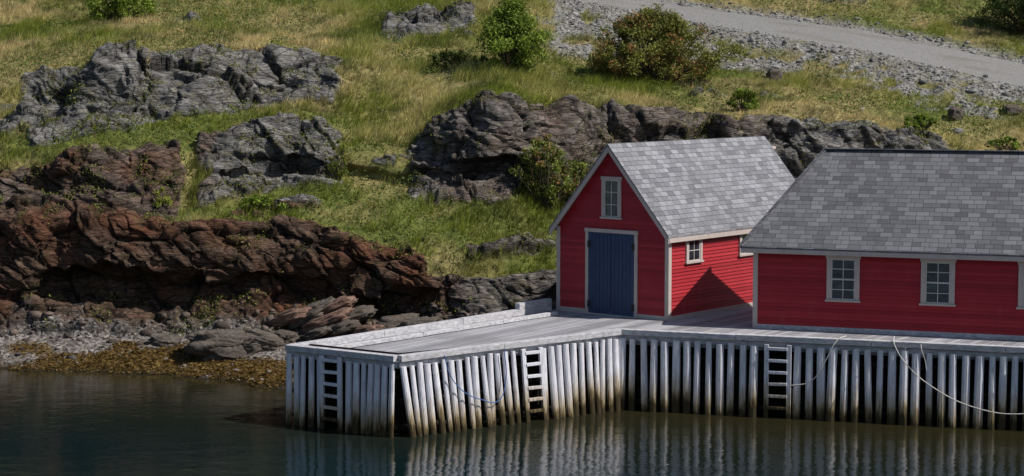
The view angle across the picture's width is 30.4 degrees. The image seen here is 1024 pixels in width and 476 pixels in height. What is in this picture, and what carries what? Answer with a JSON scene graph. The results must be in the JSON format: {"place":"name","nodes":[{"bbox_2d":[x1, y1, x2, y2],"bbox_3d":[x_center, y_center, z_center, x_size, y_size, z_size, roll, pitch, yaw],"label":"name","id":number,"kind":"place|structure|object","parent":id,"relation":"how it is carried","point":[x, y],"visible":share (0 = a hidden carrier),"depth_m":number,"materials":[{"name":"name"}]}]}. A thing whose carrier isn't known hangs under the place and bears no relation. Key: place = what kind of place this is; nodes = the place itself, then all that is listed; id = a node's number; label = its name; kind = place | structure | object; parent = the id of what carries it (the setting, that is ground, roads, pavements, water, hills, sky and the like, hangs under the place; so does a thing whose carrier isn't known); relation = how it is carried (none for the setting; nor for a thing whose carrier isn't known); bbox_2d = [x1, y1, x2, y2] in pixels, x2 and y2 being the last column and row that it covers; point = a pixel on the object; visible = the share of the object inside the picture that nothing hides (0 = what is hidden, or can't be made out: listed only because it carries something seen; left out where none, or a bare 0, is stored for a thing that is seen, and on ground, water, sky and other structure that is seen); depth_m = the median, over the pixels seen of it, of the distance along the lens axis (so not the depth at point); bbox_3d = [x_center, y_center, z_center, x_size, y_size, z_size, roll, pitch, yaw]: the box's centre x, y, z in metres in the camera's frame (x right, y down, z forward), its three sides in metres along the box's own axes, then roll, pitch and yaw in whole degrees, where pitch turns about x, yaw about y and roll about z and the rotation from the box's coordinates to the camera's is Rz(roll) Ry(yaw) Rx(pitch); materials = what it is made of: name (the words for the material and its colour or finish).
{"place":"outdoors","nodes":[
{"label":"outdoors","id":0,"kind":"place"},
{"bbox_2d":[0,0,1023,390],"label":"hillside terrain","id":1,"kind":"structure","parent":0,"point":[168,268],"depth_m":71.27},
{"bbox_2d":[85,0,157,21],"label":"green alder bush","id":2,"kind":"object","parent":1,"relation":"on","point":[119,5],"visible":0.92,"depth_m":86.91,"materials":[{"name":"green plant"}]},
{"bbox_2d":[151,186,172,208],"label":"willow sapling","id":3,"kind":"object","parent":1,"relation":"on","point":[160,202],"visible":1,"depth_m":68.28,"materials":[{"name":"green plant"}]},
{"bbox_2d":[148,333,181,347],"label":"fallen rock slab","id":4,"kind":"structure","parent":1,"relation":"on","point":[167,340],"depth_m":65.11,"materials":[{"name":"grey stone"}]},
{"bbox_2d":[183,329,261,360],"bbox_3d":[-9.710,3.703,64.175,2.926,1.254,1.841,7,4,-11],"label":"shore boulder","id":5,"kind":"object","parent":1,"relation":"on","point":[216,344],"visible":0.77,"depth_m":63.44,"materials":[{"name":"grey stone"}]},
{"bbox_2d":[4,298,506,350],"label":"cliff foot rubble","id":6,"kind":"object","parent":1,"relation":"on","point":[147,332],"visible":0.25,"depth_m":66.24,"materials":[{"name":"stone"}]},
{"bbox_2d":[239,194,286,210],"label":"willow shrub","id":7,"kind":"object","parent":1,"relation":"on","point":[255,198],"visible":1,"depth_m":68.95,"materials":[{"name":"green plant"}]},
{"bbox_2d":[243,328,286,350],"bbox_3d":[-8.525,3.574,64.564,1.913,0.811,1.319,13,7,9],"label":"shore boulder","id":8,"kind":"object","parent":1,"relation":"on","point":[266,340],"visible":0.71,"depth_m":64.04,"materials":[{"name":"grey stone"}]},
{"bbox_2d":[270,329,299,343],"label":"fallen rock slab","id":9,"kind":"structure","parent":1,"relation":"on","point":[288,336],"depth_m":64.72,"materials":[{"name":"grey stone"}]},
{"bbox_2d":[268,306,311,326],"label":"fallen rock slab","id":10,"kind":"structure","parent":1,"relation":"on","point":[285,317],"depth_m":65.31,"materials":[{"name":"brown stone"}]},
{"bbox_2d":[0,303,606,380],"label":"beach stones","id":11,"kind":"object","parent":1,"relation":"on","point":[73,357],"visible":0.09,"depth_m":65.65,"materials":[{"name":"grey stone"}]},
{"bbox_2d":[284,308,323,330],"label":"fallen rock slab","id":12,"kind":"structure","parent":1,"relation":"on","point":[312,315],"depth_m":65.38,"materials":[{"name":"stone"}]},
{"bbox_2d":[0,338,613,389],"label":"beach seaweed","id":13,"kind":"object","parent":1,"relation":"on","point":[269,366],"visible":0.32,"depth_m":63.27,"materials":[{"name":"brown plant"}]},
{"bbox_2d":[299,326,332,340],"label":"fallen rock slab","id":14,"kind":"structure","parent":1,"relation":"on","point":[324,331],"depth_m":64.52,"materials":[{"name":"grey stone"}]},
{"bbox_2d":[303,296,334,310],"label":"fallen rock slab","id":15,"kind":"structure","parent":1,"relation":"on","point":[322,303],"depth_m":65.78,"materials":[{"name":"grey stone"}]},
{"bbox_2d":[301,307,353,332],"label":"fallen rock slab","id":16,"kind":"structure","parent":1,"relation":"on","point":[336,316],"depth_m":65.04,"materials":[{"name":"brown stone"}]},
{"bbox_2d":[327,139,347,181],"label":"willow sapling","id":17,"kind":"object","parent":1,"relation":"on","point":[338,170],"visible":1,"depth_m":70.80,"materials":[{"name":"green plant"}]},
{"bbox_2d":[322,295,357,314],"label":"fallen rock slab","id":18,"kind":"structure","parent":1,"relation":"on","point":[341,302],"depth_m":65.52,"materials":[{"name":"brown stone"}]},
{"bbox_2d":[326,319,361,336],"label":"fallen rock slab","id":19,"kind":"structure","parent":1,"relation":"on","point":[343,327],"depth_m":64.71,"materials":[{"name":"grey stone"}]},
{"bbox_2d":[347,308,373,321],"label":"fallen rock slab","id":20,"kind":"structure","parent":1,"relation":"on","point":[362,315],"depth_m":65.29,"materials":[{"name":"stone"}]},
{"bbox_2d":[353,305,377,315],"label":"fallen rock slab","id":21,"kind":"structure","parent":1,"relation":"on","point":[364,307],"depth_m":65.97,"materials":[{"name":"grey stone"}]},
{"bbox_2d":[351,324,384,333],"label":"fallen rock slab","id":22,"kind":"structure","parent":1,"relation":"on","point":[363,328],"depth_m":64.68,"materials":[{"name":"brown stone"}]},
{"bbox_2d":[369,327,396,331],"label":"fallen rock slab","id":23,"kind":"structure","parent":1,"relation":"on","point":[383,328],"depth_m":64.69,"materials":[{"name":"grey stone"}]},
{"bbox_2d":[376,313,418,327],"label":"fallen rock slab","id":24,"kind":"structure","parent":1,"relation":"on","point":[390,321],"depth_m":65.10,"materials":[{"name":"grey stone"}]},
{"bbox_2d":[395,316,439,326],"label":"fallen rock slab","id":25,"kind":"structure","parent":1,"relation":"on","point":[421,320],"depth_m":64.72,"materials":[{"name":"grey stone"}]},
{"bbox_2d":[428,49,497,68],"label":"willow shrub","id":26,"kind":"object","parent":1,"relation":"on","point":[438,57],"visible":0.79,"depth_m":78.86,"materials":[{"name":"green plant"}]},
{"bbox_2d":[0,0,969,336],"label":"rock ledge plants","id":27,"kind":"object","parent":1,"relation":"on","point":[286,112],"visible":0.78,"depth_m":71.93,"materials":[{"name":"green plant"}]},
{"bbox_2d":[0,0,1023,277],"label":"hillside grass","id":28,"kind":"structure","parent":1,"relation":"on","point":[354,38],"depth_m":79.11,"materials":[{"name":"green plant"}]},
{"bbox_2d":[474,0,555,74],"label":"green alder bush","id":29,"kind":"object","parent":1,"relation":"on","point":[508,40],"visible":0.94,"depth_m":77.33,"materials":[{"name":"green plant"}]},
{"bbox_2d":[508,133,581,209],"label":"willow shrub","id":30,"kind":"object","parent":1,"relation":"on","point":[544,189],"visible":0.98,"depth_m":70.20,"materials":[{"name":"green plant"}]},
{"bbox_2d":[561,158,588,200],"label":"willow shrub","id":31,"kind":"object","parent":1,"relation":"on","point":[581,165],"visible":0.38,"depth_m":71.01,"materials":[{"name":"green plant"}]},
{"bbox_2d":[285,298,1023,437],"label":"timber wharf","id":32,"kind":"structure","parent":1,"relation":"on","point":[398,379],"depth_m":54.28,"materials":[{"name":"grey wood"}]},
{"bbox_2d":[319,355,342,430],"bbox_3d":[-5.078,4.590,52.840,0.770,2.580,0.115,3,6,34],"label":"wooden ladder","id":33,"kind":"object","parent":32,"relation":"attached to","point":[323,394],"visible":0.88,"depth_m":52.74,"materials":[{"name":"grey wood"}]},
{"bbox_2d":[444,349,506,402],"bbox_3d":[-1.014,3.936,52.760,2.100,1.510,0.028,-3,6,-34],"label":"blue mooring rope","id":34,"kind":"object","parent":32,"relation":"attached to","point":[475,397],"visible":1,"depth_m":53.00,"materials":[{"name":"fabric"}]},
{"bbox_2d":[520,347,547,421],"bbox_3d":[0.661,4.456,54.131,0.958,2.630,0.115,-3,6,-34],"label":"wooden ladder","id":35,"kind":"object","parent":32,"relation":"attached to","point":[525,377],"visible":0.88,"depth_m":54.03,"materials":[{"name":"grey wood"}]},
{"bbox_2d":[548,136,794,320],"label":"red gabled shed","id":36,"kind":"structure","parent":32,"relation":"on","point":[657,230],"depth_m":61.91,"materials":[{"name":"paint"}]},
{"bbox_2d":[583,228,638,317],"bbox_3d":[3.225,1.136,61.506,2.160,2.840,0.120,4,7,39],"label":"double door","id":37,"kind":"structure","parent":36,"relation":"in","point":[611,256],"depth_m":61.49,"materials":[{"name":"blue paint"}]},
{"bbox_2d":[600,176,622,219],"bbox_3d":[3.228,-1.305,61.295,0.860,1.380,0.110,4,7,39],"label":"gable window","id":38,"kind":"structure","parent":36,"relation":"in","point":[611,191],"depth_m":61.29,"materials":[{"name":"beige paint"}]},
{"bbox_2d":[685,239,703,263],"bbox_3d":[5.907,0.369,61.106,0.110,0.880,1.000,4,7,39],"label":"side window","id":39,"kind":"structure","parent":36,"relation":"in","point":[694,248],"depth_m":61.13,"materials":[{"name":"beige paint"}]},
{"bbox_2d":[738,234,752,256],"bbox_3d":[7.917,0.155,63.535,0.110,0.880,1.000,4,7,39],"label":"side window","id":40,"kind":"structure","parent":36,"relation":"in","point":[742,236],"depth_m":63.26,"materials":[{"name":"beige paint"}]},
{"bbox_2d":[763,344,791,418],"bbox_3d":[7.679,4.402,54.581,0.780,2.650,0.115,1,5,16],"label":"wooden ladder","id":41,"kind":"object","parent":32,"relation":"attached to","point":[767,383],"visible":0.88,"depth_m":54.51,"materials":[{"name":"grey wood"}]},
{"bbox_2d":[791,336,845,385],"bbox_3d":[8.804,3.539,54.066,1.548,1.487,0.274,0,5,5],"label":"mooring rope","id":42,"kind":"object","parent":32,"relation":"attached to","point":[821,366],"visible":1,"depth_m":54.02,"materials":[{"name":"beige fabric"}]},
{"bbox_2d":[738,148,1023,340],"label":"red hip roofed store","id":43,"kind":"structure","parent":32,"relation":"on","point":[918,242],"depth_m":57.57,"materials":[{"name":"paint"}]},
{"bbox_2d":[825,255,860,302],"bbox_3d":[10.096,1.232,57.518,1.080,1.450,0.110,2,5,19],"label":"sash window","id":44,"kind":"structure","parent":43,"relation":"in","point":[843,272],"depth_m":57.52,"materials":[{"name":"beige paint"}]},
{"bbox_2d":[919,258,956,306],"bbox_3d":[12.775,1.315,56.578,1.080,1.450,0.110,2,5,19],"label":"sash window","id":45,"kind":"structure","parent":43,"relation":"in","point":[937,275],"depth_m":56.59,"materials":[{"name":"beige paint"}]},
{"bbox_2d":[1016,262,1023,309],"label":"sash window","id":46,"kind":"structure","parent":43,"relation":"in","point":[1021,264],"depth_m":55.77,"materials":[{"name":"beige paint"}]},
{"bbox_2d":[893,336,1023,414],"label":"mooring rope","id":47,"kind":"object","parent":32,"relation":"attached to","point":[946,395],"visible":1,"depth_m":53.10,"materials":[{"name":"beige fabric"}]},
{"bbox_2d":[1022,372,1023,430],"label":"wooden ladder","id":48,"kind":"object","parent":32,"relation":"attached to","point":[1023,406],"visible":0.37,"depth_m":52.62,"materials":[{"name":"grey wood"}]},
{"bbox_2d":[587,2,748,81],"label":"rose hip bush","id":49,"kind":"object","parent":1,"relation":"on","point":[656,54],"visible":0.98,"depth_m":81.34,"materials":[{"name":"green plant"}]},
{"bbox_2d":[726,88,760,111],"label":"willow shrub","id":50,"kind":"object","parent":1,"relation":"on","point":[750,101],"visible":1,"depth_m":77.06,"materials":[{"name":"green plant"}]},
{"bbox_2d":[766,68,782,80],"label":"roadside rock","id":51,"kind":"object","parent":1,"relation":"on","point":[771,72],"visible":0.64,"depth_m":82.92,"materials":[{"name":"grey stone"}]},
{"bbox_2d":[536,0,1023,121],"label":"scree stones","id":52,"kind":"object","parent":1,"relation":"on","point":[743,41],"visible":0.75,"depth_m":87.58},
{"bbox_2d":[578,0,1022,133],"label":"hillside stones","id":53,"kind":"object","parent":1,"relation":"on","point":[958,130],"visible":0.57,"depth_m":79.87,"materials":[{"name":"grey stone"}]},
{"bbox_2d":[903,113,936,130],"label":"willow shrub","id":54,"kind":"object","parent":1,"relation":"on","point":[918,121],"visible":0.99,"depth_m":77.25,"materials":[{"name":"green plant"}]},
{"bbox_2d":[948,106,964,120],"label":"roadside rock","id":55,"kind":"object","parent":1,"relation":"on","point":[955,112],"visible":0.93,"depth_m":80.14,"materials":[{"name":"grey stone"}]},
{"bbox_2d":[974,0,1023,34],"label":"spruce thicket","id":56,"kind":"object","parent":1,"relation":"on","point":[1003,8],"visible":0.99,"depth_m":95.96,"materials":[{"name":"green plant"}]},
{"bbox_2d":[988,135,1023,149],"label":"willow shrub","id":57,"kind":"object","parent":1,"relation":"on","point":[1014,144],"visible":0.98,"depth_m":77.38,"materials":[{"name":"green plant"}]},
{"bbox_2d":[1002,104,1022,115],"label":"roadside rock","id":58,"kind":"object","parent":1,"relation":"on","point":[1014,109],"visible":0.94,"depth_m":81.03,"materials":[{"name":"grey stone"}]},
{"bbox_2d":[0,369,1023,475],"bbox_3d":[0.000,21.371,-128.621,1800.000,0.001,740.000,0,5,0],"label":"sea water","id":59,"kind":"structure","parent":0,"point":[64,423],"depth_m":51.08,"materials":[{"name":"liquid"}]}
]}

